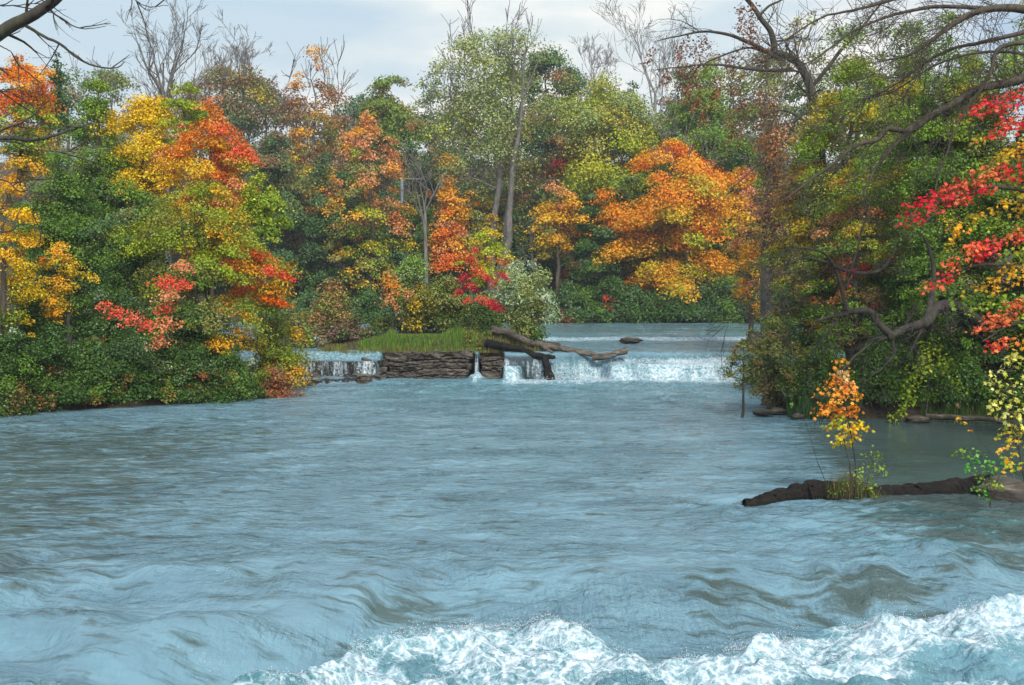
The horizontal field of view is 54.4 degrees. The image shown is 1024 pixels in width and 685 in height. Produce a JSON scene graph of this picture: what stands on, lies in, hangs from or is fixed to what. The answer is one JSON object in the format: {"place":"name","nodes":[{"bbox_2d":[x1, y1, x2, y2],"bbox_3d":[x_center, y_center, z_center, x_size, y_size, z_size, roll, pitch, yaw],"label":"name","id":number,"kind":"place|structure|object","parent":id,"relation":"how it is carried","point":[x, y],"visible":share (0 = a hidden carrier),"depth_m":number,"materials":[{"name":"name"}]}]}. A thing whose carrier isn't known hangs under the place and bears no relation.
{"place":"outdoors","nodes":[
{"label":"outdoors","id":0,"kind":"place"},
{"bbox_2d":[0,322,1023,684],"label":"river water","id":1,"kind":"structure","parent":0,"point":[326,524],"depth_m":14.03,"materials":[{"name":"liquid"}]},
{"bbox_2d":[489,325,628,360],"bbox_3d":[1.710,0.011,41.733,6.523,1.418,1.147,2,3,29],"label":"fallen log","id":2,"kind":"object","parent":1,"relation":"on","point":[545,346],"visible":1,"depth_m":41.51,"materials":[{"name":"brown wood"}]},
{"bbox_2d":[196,349,1023,684],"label":"water spray","id":3,"kind":"object","parent":1,"relation":"on","point":[628,649],"visible":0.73,"depth_m":10.67,"materials":[{"name":"white liquid"}]},
{"bbox_2d":[716,337,764,416],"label":"alder tree","id":4,"kind":"object","parent":1,"relation":"in","point":[737,355],"visible":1,"depth_m":27.58,"materials":[{"name":"green plant"}]},
{"bbox_2d":[742,479,839,506],"bbox_3d":[4.770,2.554,16.662,1.907,0.489,0.471,-1,3,-13],"label":"fallen log","id":5,"kind":"object","parent":1,"relation":"in","point":[808,489],"visible":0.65,"depth_m":16.53,"materials":[{"name":"brown wood"}]},
{"bbox_2d":[824,489,869,499],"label":"root clump","id":6,"kind":"object","parent":5,"relation":"on","point":[840,497],"visible":0.2,"depth_m":16.49,"materials":[{"name":"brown wood"}]},
{"bbox_2d":[810,358,874,490],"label":"orange maple sapling","id":7,"kind":"object","parent":6,"relation":"on","point":[846,389],"visible":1,"depth_m":16.55,"materials":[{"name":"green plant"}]},
{"bbox_2d":[862,473,994,494],"bbox_3d":[7.364,2.590,17.331,2.872,0.503,0.549,-1,3,-17],"label":"fallen log","id":8,"kind":"object","parent":1,"relation":"in","point":[955,485],"visible":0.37,"depth_m":17.13,"materials":[{"name":"brown wood"}]},
{"bbox_2d":[0,160,1023,419],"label":"ground","id":9,"kind":"structure","parent":0,"point":[882,412],"depth_m":45.05,"materials":[{"name":"brown soil"}]},
{"bbox_2d":[0,176,52,384],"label":"maple tree","id":10,"kind":"object","parent":9,"relation":"on","point":[8,252],"visible":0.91,"depth_m":28.92,"materials":[{"name":"yellow plant"}]},
{"bbox_2d":[0,325,66,415],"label":"riverside shrub","id":11,"kind":"object","parent":9,"relation":"on","point":[17,358],"visible":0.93,"depth_m":28.46,"materials":[{"name":"green plant"}]},
{"bbox_2d":[0,53,71,309],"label":"maple tree","id":12,"kind":"object","parent":9,"relation":"on","point":[19,114],"visible":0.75,"depth_m":45.18,"materials":[{"name":"brown plant"}]},
{"bbox_2d":[0,284,79,372],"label":"riverside shrub","id":13,"kind":"object","parent":9,"relation":"on","point":[33,309],"visible":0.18,"depth_m":31.35,"materials":[{"name":"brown plant"}]},
{"bbox_2d":[15,320,93,410],"bbox_3d":[-13.536,0.676,29.614,3.022,2.693,2.314,1,3,19],"label":"riverside shrub","id":14,"kind":"object","parent":9,"relation":"on","point":[54,344],"visible":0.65,"depth_m":29.19,"materials":[{"name":"green plant"}]},
{"bbox_2d":[42,52,76,300],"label":"spruce tree","id":15,"kind":"object","parent":9,"relation":"on","point":[62,117],"visible":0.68,"depth_m":61.21,"materials":[{"name":"green plant"}]},
{"bbox_2d":[26,240,100,372],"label":"maple tree","id":16,"kind":"object","parent":9,"relation":"on","point":[56,311],"visible":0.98,"depth_m":30.38,"materials":[{"name":"yellow plant"}]},
{"bbox_2d":[0,147,146,339],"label":"ash tree","id":17,"kind":"object","parent":9,"relation":"on","point":[55,226],"visible":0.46,"depth_m":36.28,"materials":[{"name":"green plant"}]},
{"bbox_2d":[0,0,167,271],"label":"overhanging tree","id":18,"kind":"object","parent":9,"relation":"on","point":[26,18],"visible":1,"depth_m":7.50,"materials":[{"name":"brown plant"}]},
{"bbox_2d":[36,77,140,341],"bbox_3d":[-16.950,-5.385,41.012,5.291,10.805,3.562,-1,3,-22],"label":"poplar tree","id":19,"kind":"object","parent":9,"relation":"on","point":[95,106],"visible":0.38,"depth_m":40.42,"materials":[{"name":"green plant"}]},
{"bbox_2d":[54,336,140,408],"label":"riverside shrub","id":20,"kind":"object","parent":9,"relation":"on","point":[89,365],"visible":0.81,"depth_m":29.66,"materials":[{"name":"green plant"}]},
{"bbox_2d":[46,67,171,225],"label":"hill tree","id":21,"kind":"object","parent":9,"relation":"on","point":[115,77],"visible":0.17,"depth_m":102.06,"materials":[{"name":"plant"}]},
{"bbox_2d":[73,284,152,381],"bbox_3d":[-13.014,-0.257,32.161,2.799,3.347,3.461,-1,3,-23],"label":"riverside shrub","id":22,"kind":"object","parent":9,"relation":"on","point":[103,331],"visible":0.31,"depth_m":31.97,"materials":[{"name":"green plant"}]},
{"bbox_2d":[65,177,179,351],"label":"ash tree","id":23,"kind":"object","parent":9,"relation":"on","point":[115,276],"visible":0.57,"depth_m":35.26,"materials":[{"name":"green plant"}]},
{"bbox_2d":[89,333,171,402],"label":"riverside shrub","id":24,"kind":"object","parent":9,"relation":"on","point":[125,354],"visible":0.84,"depth_m":30.37,"materials":[{"name":"green plant"}]},
{"bbox_2d":[86,93,197,344],"bbox_3d":[-15.436,-4.963,41.307,5.630,10.591,3.812,2,4,38],"label":"maple tree","id":25,"kind":"object","parent":9,"relation":"on","point":[148,110],"visible":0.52,"depth_m":40.56,"materials":[{"name":"yellow plant"}]},
{"bbox_2d":[127,340,205,403],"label":"riverside shrub","id":26,"kind":"object","parent":9,"relation":"on","point":[169,354],"visible":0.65,"depth_m":30.99,"materials":[{"name":"green plant"}]},
{"bbox_2d":[144,259,195,362],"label":"red maple sapling","id":27,"kind":"object","parent":9,"relation":"on","point":[169,296],"visible":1,"depth_m":30.41,"materials":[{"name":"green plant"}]},
{"bbox_2d":[118,0,229,302],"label":"bare tree","id":28,"kind":"object","parent":9,"relation":"on","point":[161,90],"visible":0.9,"depth_m":70.94,"materials":[{"name":"grey plant"}]},
{"bbox_2d":[143,297,227,382],"bbox_3d":[-11.079,-0.025,33.240,3.037,2.983,3.276,-2,4,-41],"label":"riverside shrub","id":29,"kind":"object","parent":9,"relation":"on","point":[176,333],"visible":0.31,"depth_m":32.68,"materials":[{"name":"green plant"}]},
{"bbox_2d":[154,80,216,304],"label":"linden tree","id":30,"kind":"object","parent":9,"relation":"on","point":[184,107],"visible":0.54,"depth_m":40.48,"materials":[{"name":"green plant"}]},
{"bbox_2d":[157,339,241,404],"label":"riverside shrub","id":31,"kind":"object","parent":9,"relation":"on","point":[203,393],"visible":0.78,"depth_m":31.54,"materials":[{"name":"green plant"}]},
{"bbox_2d":[142,95,268,350],"bbox_3d":[-11.544,-4.082,37.659,4.497,10.548,4.628,0,3,0],"label":"maple tree","id":32,"kind":"object","parent":9,"relation":"on","point":[218,157],"visible":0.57,"depth_m":37.37,"materials":[{"name":"brown plant"}]},
{"bbox_2d":[105,177,309,380],"bbox_3d":[-10.300,-2.008,33.697,6.695,7.105,3.947,0,3,0],"label":"willow tree","id":33,"kind":"object","parent":9,"relation":"on","point":[222,229],"visible":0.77,"depth_m":33.24,"materials":[{"name":"green plant"}]},
{"bbox_2d":[172,47,287,260],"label":"beech tree","id":34,"kind":"object","parent":9,"relation":"on","point":[246,84],"visible":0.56,"depth_m":95.23,"materials":[{"name":"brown plant"}]},
{"bbox_2d":[203,344,272,402],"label":"riverside shrub","id":35,"kind":"object","parent":9,"relation":"on","point":[238,371],"visible":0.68,"depth_m":32.33,"materials":[{"name":"green plant"}]},
{"bbox_2d":[229,247,298,378],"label":"red maple sapling","id":36,"kind":"object","parent":9,"relation":"on","point":[272,300],"visible":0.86,"depth_m":33.44,"materials":[{"name":"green plant"}]},
{"bbox_2d":[235,172,296,370],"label":"linden tree","id":37,"kind":"object","parent":9,"relation":"on","point":[266,206],"visible":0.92,"depth_m":36.68,"materials":[{"name":"green plant"}]},
{"bbox_2d":[229,113,329,298],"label":"hemlock tree","id":38,"kind":"object","parent":9,"relation":"on","point":[289,195],"visible":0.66,"depth_m":78.92,"materials":[{"name":"green plant"}]},
{"bbox_2d":[244,314,321,388],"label":"willow shrub","id":39,"kind":"object","parent":9,"relation":"on","point":[280,354],"visible":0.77,"depth_m":35.21,"materials":[{"name":"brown plant"}]},
{"bbox_2d":[273,44,361,267],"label":"oak tree","id":40,"kind":"object","parent":9,"relation":"on","point":[294,114],"visible":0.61,"depth_m":91.82,"materials":[{"name":"orange plant"}]},
{"bbox_2d":[290,152,366,296],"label":"hemlock tree","id":41,"kind":"object","parent":9,"relation":"on","point":[320,274],"visible":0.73,"depth_m":79.99,"materials":[{"name":"green plant"}]},
{"bbox_2d":[302,277,360,346],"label":"rose shrub","id":42,"kind":"object","parent":9,"relation":"on","point":[333,303],"visible":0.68,"depth_m":45.59,"materials":[{"name":"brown plant"}]},
{"bbox_2d":[314,170,389,300],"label":"woodland tree","id":43,"kind":"object","parent":9,"relation":"on","point":[342,175],"visible":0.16,"depth_m":86.84,"materials":[{"name":"green plant"}]},
{"bbox_2d":[302,34,404,239],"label":"hill tree","id":44,"kind":"object","parent":9,"relation":"on","point":[345,123],"visible":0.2,"depth_m":104.02,"materials":[{"name":"grey plant"}]},
{"bbox_2d":[309,109,419,313],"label":"maple tree","id":45,"kind":"object","parent":9,"relation":"on","point":[372,212],"visible":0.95,"depth_m":79.41,"materials":[{"name":"brown plant"}]},
{"bbox_2d":[337,285,397,323],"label":"bank shrub","id":46,"kind":"object","parent":9,"relation":"on","point":[368,299],"visible":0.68,"depth_m":76.76,"materials":[{"name":"green plant"}]},
{"bbox_2d":[346,213,435,310],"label":"woodland tree","id":47,"kind":"object","parent":9,"relation":"on","point":[394,257],"visible":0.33,"depth_m":81.27,"materials":[{"name":"green plant"}]},
{"bbox_2d":[353,74,430,244],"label":"oak tree","id":48,"kind":"object","parent":9,"relation":"on","point":[385,110],"visible":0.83,"depth_m":98.29,"materials":[{"name":"green plant"}]},
{"bbox_2d":[373,119,444,282],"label":"ash tree","id":49,"kind":"object","parent":9,"relation":"on","point":[409,148],"visible":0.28,"depth_m":90.61,"materials":[{"name":"brown plant"}]},
{"bbox_2d":[377,252,449,332],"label":"dogwood shrub","id":50,"kind":"object","parent":9,"relation":"on","point":[411,308],"visible":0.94,"depth_m":44.88,"materials":[{"name":"green plant"}]},
{"bbox_2d":[358,324,482,351],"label":"grass","id":51,"kind":"structure","parent":9,"relation":"on","point":[447,336],"depth_m":42.64,"materials":[{"name":"green plant"}]},
{"bbox_2d":[400,138,451,289],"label":"bare tree","id":52,"kind":"object","parent":9,"relation":"on","point":[424,222],"visible":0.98,"depth_m":79.52,"materials":[{"name":"grey plant"}]},
{"bbox_2d":[385,350,474,378],"bbox_3d":[-3.505,0.999,42.954,4.123,1.513,5.944,0,3,0],"label":"rock ledge","id":53,"kind":"object","parent":9,"relation":"on","point":[413,364],"visible":0.62,"depth_m":41.03,"materials":[{"name":"stone"}]},
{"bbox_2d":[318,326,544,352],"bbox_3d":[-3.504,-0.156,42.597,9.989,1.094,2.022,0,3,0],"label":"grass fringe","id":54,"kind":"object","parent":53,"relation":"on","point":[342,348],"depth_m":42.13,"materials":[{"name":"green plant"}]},
{"bbox_2d":[391,76,486,231],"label":"hill tree","id":55,"kind":"object","parent":9,"relation":"on","point":[422,116],"visible":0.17,"depth_m":106.45,"materials":[{"name":"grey plant"}]},
{"bbox_2d":[401,271,477,332],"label":"olive shrub","id":56,"kind":"object","parent":9,"relation":"on","point":[444,284],"visible":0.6,"depth_m":46.01,"materials":[{"name":"green plant"}]},
{"bbox_2d":[420,153,478,294],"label":"maple tree","id":57,"kind":"object","parent":9,"relation":"on","point":[446,258],"visible":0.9,"depth_m":81.10,"materials":[{"name":"brown plant"}]},
{"bbox_2d":[412,87,501,211],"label":"hill tree","id":58,"kind":"object","parent":9,"relation":"on","point":[471,181],"visible":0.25,"depth_m":114.76,"materials":[{"name":"green plant"}]},
{"bbox_2d":[441,186,505,295],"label":"maple tree","id":59,"kind":"object","parent":9,"relation":"on","point":[478,220],"visible":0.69,"depth_m":82.37,"materials":[{"name":"green plant"}]},
{"bbox_2d":[445,301,512,335],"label":"dark shrub","id":60,"kind":"object","parent":9,"relation":"on","point":[483,320],"visible":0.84,"depth_m":43.94,"materials":[{"name":"green plant"}]},
{"bbox_2d":[450,227,514,298],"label":"young linden tree","id":61,"kind":"object","parent":9,"relation":"on","point":[491,246],"visible":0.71,"depth_m":49.64,"materials":[{"name":"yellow plant"}]},
{"bbox_2d":[397,0,586,296],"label":"willow tree","id":62,"kind":"object","parent":9,"relation":"on","point":[515,136],"visible":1,"depth_m":82.23,"materials":[{"name":"green plant"}]},
{"bbox_2d":[468,257,563,334],"bbox_3d":[0.297,-2.045,45.712,3.739,3.791,4.219,-3,4,-42],"label":"willow shrub","id":63,"kind":"object","parent":9,"relation":"on","point":[519,299],"visible":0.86,"depth_m":45.17,"materials":[{"name":"green plant"}]},
{"bbox_2d":[498,183,569,287],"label":"woodland tree","id":64,"kind":"object","parent":9,"relation":"on","point":[550,263],"visible":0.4,"depth_m":85.96,"materials":[{"name":"green plant"}]},
{"bbox_2d":[510,45,592,191],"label":"oak tree","id":65,"kind":"object","parent":9,"relation":"on","point":[554,59],"visible":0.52,"depth_m":102.04,"materials":[{"name":"green plant"}]},
{"bbox_2d":[524,179,597,295],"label":"maple tree","id":66,"kind":"object","parent":9,"relation":"on","point":[560,217],"visible":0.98,"depth_m":80.67,"materials":[{"name":"brown plant"}]},
{"bbox_2d":[526,140,601,290],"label":"woodland tree","id":67,"kind":"object","parent":9,"relation":"on","point":[571,265],"visible":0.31,"depth_m":88.80,"materials":[{"name":"green plant"}]},
{"bbox_2d":[560,285,621,323],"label":"bank shrub","id":68,"kind":"object","parent":9,"relation":"on","point":[596,308],"visible":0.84,"depth_m":77.95,"materials":[{"name":"green plant"}]},
{"bbox_2d":[562,192,627,312],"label":"cedar tree","id":69,"kind":"object","parent":9,"relation":"on","point":[594,242],"visible":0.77,"depth_m":79.98,"materials":[{"name":"green plant"}]},
{"bbox_2d":[539,71,671,279],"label":"linden tree","id":70,"kind":"object","parent":9,"relation":"on","point":[614,116],"visible":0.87,"depth_m":85.97,"materials":[{"name":"green plant"}]},
{"bbox_2d":[590,0,710,195],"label":"bare tree","id":71,"kind":"object","parent":9,"relation":"on","point":[669,53],"visible":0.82,"depth_m":98.42,"materials":[{"name":"grey plant"}]},
{"bbox_2d":[585,137,745,310],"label":"maple tree","id":72,"kind":"object","parent":9,"relation":"on","point":[667,270],"visible":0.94,"depth_m":78.81,"materials":[{"name":"brown plant"}]},
{"bbox_2d":[644,58,781,256],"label":"ash tree","id":73,"kind":"object","parent":9,"relation":"on","point":[685,118],"visible":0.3,"depth_m":85.46,"materials":[{"name":"green plant"}]},
{"bbox_2d":[684,175,761,285],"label":"maple tree","id":74,"kind":"object","parent":9,"relation":"on","point":[718,246],"visible":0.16,"depth_m":81.62,"materials":[{"name":"brown plant"}]},
{"bbox_2d":[693,275,757,323],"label":"bank shrub","id":75,"kind":"object","parent":9,"relation":"on","point":[727,307],"visible":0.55,"depth_m":77.89,"materials":[{"name":"green plant"}]},
{"bbox_2d":[672,0,791,187],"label":"hill tree","id":76,"kind":"object","parent":9,"relation":"on","point":[736,105],"visible":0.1,"depth_m":105.64,"materials":[{"name":"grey plant"}]},
{"bbox_2d":[718,203,761,343],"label":"maple tree","id":77,"kind":"object","parent":9,"relation":"on","point":[734,246],"visible":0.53,"depth_m":47.83,"materials":[{"name":"brown plant"}]},
{"bbox_2d":[716,163,784,283],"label":"maple tree","id":78,"kind":"object","parent":9,"relation":"on","point":[747,179],"visible":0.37,"depth_m":83.03,"materials":[{"name":"brown plant"}]},
{"bbox_2d":[616,0,895,358],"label":"rusty oak tree","id":79,"kind":"object","parent":9,"relation":"on","point":[764,23],"visible":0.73,"depth_m":37.89,"materials":[{"name":"brown plant"}]},
{"bbox_2d":[734,59,802,241],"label":"hill tree","id":80,"kind":"object","parent":9,"relation":"on","point":[752,112],"visible":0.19,"depth_m":102.05,"materials":[{"name":"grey plant"}]},
{"bbox_2d":[726,10,821,340],"bbox_3d":[11.877,-7.138,43.598,4.210,14.560,4.885,3,4,44],"label":"ivy clad tree","id":81,"kind":"object","parent":9,"relation":"on","point":[766,234],"visible":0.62,"depth_m":43.57,"materials":[{"name":"grey plant"}]},
{"bbox_2d":[732,317,819,407],"bbox_3d":[7.586,0.634,28.578,2.243,2.796,2.220,-2,4,-40],"label":"riverside shrub","id":82,"kind":"object","parent":9,"relation":"on","point":[772,366],"visible":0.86,"depth_m":28.46,"materials":[{"name":"green plant"}]},
{"bbox_2d":[749,137,846,370],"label":"oak tree","id":83,"kind":"object","parent":9,"relation":"on","point":[799,236],"visible":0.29,"depth_m":36.60,"materials":[{"name":"green plant"}]},
{"bbox_2d":[762,228,863,379],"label":"alder tree","id":84,"kind":"object","parent":9,"relation":"on","point":[798,308],"visible":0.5,"depth_m":32.26,"materials":[{"name":"green plant"}]},
{"bbox_2d":[773,326,869,401],"bbox_3d":[8.855,0.680,28.253,2.164,2.312,2.413,-3,4,-44],"label":"riverside shrub","id":85,"kind":"object","parent":9,"relation":"on","point":[823,364],"visible":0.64,"depth_m":28.19,"materials":[{"name":"green plant"}]},
{"bbox_2d":[782,366,866,418],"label":"sedge","id":86,"kind":"object","parent":9,"relation":"on","point":[807,409],"visible":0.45,"depth_m":27.69,"materials":[{"name":"green plant"}]},
{"bbox_2d":[786,158,902,376],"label":"maple tree","id":87,"kind":"object","parent":9,"relation":"on","point":[852,302],"visible":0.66,"depth_m":30.73,"materials":[{"name":"green plant"}]},
{"bbox_2d":[680,171,1009,426],"bbox_3d":[10.086,-1.160,25.876,12.100,6.465,4.803,-1,3,-28],"label":"arching tree","id":88,"kind":"object","parent":9,"relation":"on","point":[933,310],"visible":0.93,"depth_m":24.45,"materials":[{"name":"green plant"}]},
{"bbox_2d":[786,16,908,263],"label":"hill tree","id":89,"kind":"object","parent":9,"relation":"on","point":[860,34],"visible":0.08,"depth_m":94.47,"materials":[{"name":"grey plant"}]},
{"bbox_2d":[778,57,927,365],"bbox_3d":[12.581,-4.538,35.883,5.817,11.312,5.823,0,3,0],"label":"oak tree","id":90,"kind":"object","parent":9,"relation":"on","point":[825,138],"visible":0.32,"depth_m":35.26,"materials":[{"name":"green plant"}]},
{"bbox_2d":[806,182,927,362],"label":"alder tree","id":91,"kind":"object","parent":9,"relation":"on","point":[876,279],"visible":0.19,"depth_m":33.12,"materials":[{"name":"green plant"}]},
{"bbox_2d":[718,0,1023,274],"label":"leaning tree","id":92,"kind":"object","parent":9,"relation":"on","point":[975,92],"visible":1,"depth_m":20.83,"materials":[{"name":"brown plant"}]},
{"bbox_2d":[850,335,924,405],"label":"riverside shrub","id":93,"kind":"object","parent":9,"relation":"on","point":[890,381],"visible":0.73,"depth_m":27.89,"materials":[{"name":"green plant"}]},
{"bbox_2d":[851,12,993,271],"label":"hill tree","id":94,"kind":"object","parent":9,"relation":"on","point":[910,28],"visible":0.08,"depth_m":90.64,"materials":[{"name":"green plant"}]},
{"bbox_2d":[828,9,1023,337],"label":"maple tree","id":95,"kind":"object","parent":9,"relation":"on","point":[961,148],"visible":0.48,"depth_m":29.24,"materials":[{"name":"green plant"}]},
{"bbox_2d":[887,337,967,423],"bbox_3d":[11.030,1.343,26.674,2.156,3.002,1.160,-1,3,-19],"label":"weeping shrub","id":96,"kind":"object","parent":9,"relation":"on","point":[898,413],"visible":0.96,"depth_m":26.54,"materials":[{"name":"green plant"}]},
{"bbox_2d":[859,202,996,389],"bbox_3d":[12.089,-1.234,28.776,3.560,5.724,4.012,2,4,39],"label":"maple tree","id":97,"kind":"object","parent":9,"relation":"on","point":[909,292],"visible":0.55,"depth_m":28.41,"materials":[{"name":"green plant"}]},
{"bbox_2d":[907,346,1010,409],"bbox_3d":[12.579,0.956,28.163,3.228,1.786,2.737,0,3,0],"label":"riverside shrub","id":98,"kind":"object","parent":9,"relation":"on","point":[968,377],"visible":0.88,"depth_m":27.49,"materials":[{"name":"green plant"}]},
{"bbox_2d":[895,67,1023,363],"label":"red maple tree","id":99,"kind":"object","parent":9,"relation":"on","point":[996,346],"visible":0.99,"depth_m":16.30,"materials":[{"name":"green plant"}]},
{"bbox_2d":[919,387,1022,420],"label":"sedge","id":100,"kind":"object","parent":9,"relation":"on","point":[961,408],"visible":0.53,"depth_m":27.43,"materials":[{"name":"green plant"}]},
{"bbox_2d":[922,0,1023,388],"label":"maple tree","id":101,"kind":"object","parent":9,"relation":"on","point":[1019,223],"visible":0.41,"depth_m":27.67,"materials":[{"name":"red plant"}]},
{"bbox_2d":[945,244,1023,397],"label":"maple tree","id":102,"kind":"object","parent":9,"relation":"on","point":[979,356],"visible":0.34,"depth_m":27.97,"materials":[{"name":"red plant"}]},
{"bbox_2d":[970,475,1023,502],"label":"boulder","id":103,"kind":"object","parent":9,"relation":"on","point":[1013,491],"visible":0.4,"depth_m":16.80,"materials":[{"name":"stone"}]},
{"bbox_2d":[984,345,1023,479],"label":"yellow maple sapling","id":104,"kind":"object","parent":9,"relation":"on","point":[1009,439],"visible":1,"depth_m":13.62,"materials":[{"name":"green plant"}]},
{"bbox_2d":[0,0,1023,165],"label":"sky","id":105,"kind":"structure","parent":0,"point":[382,37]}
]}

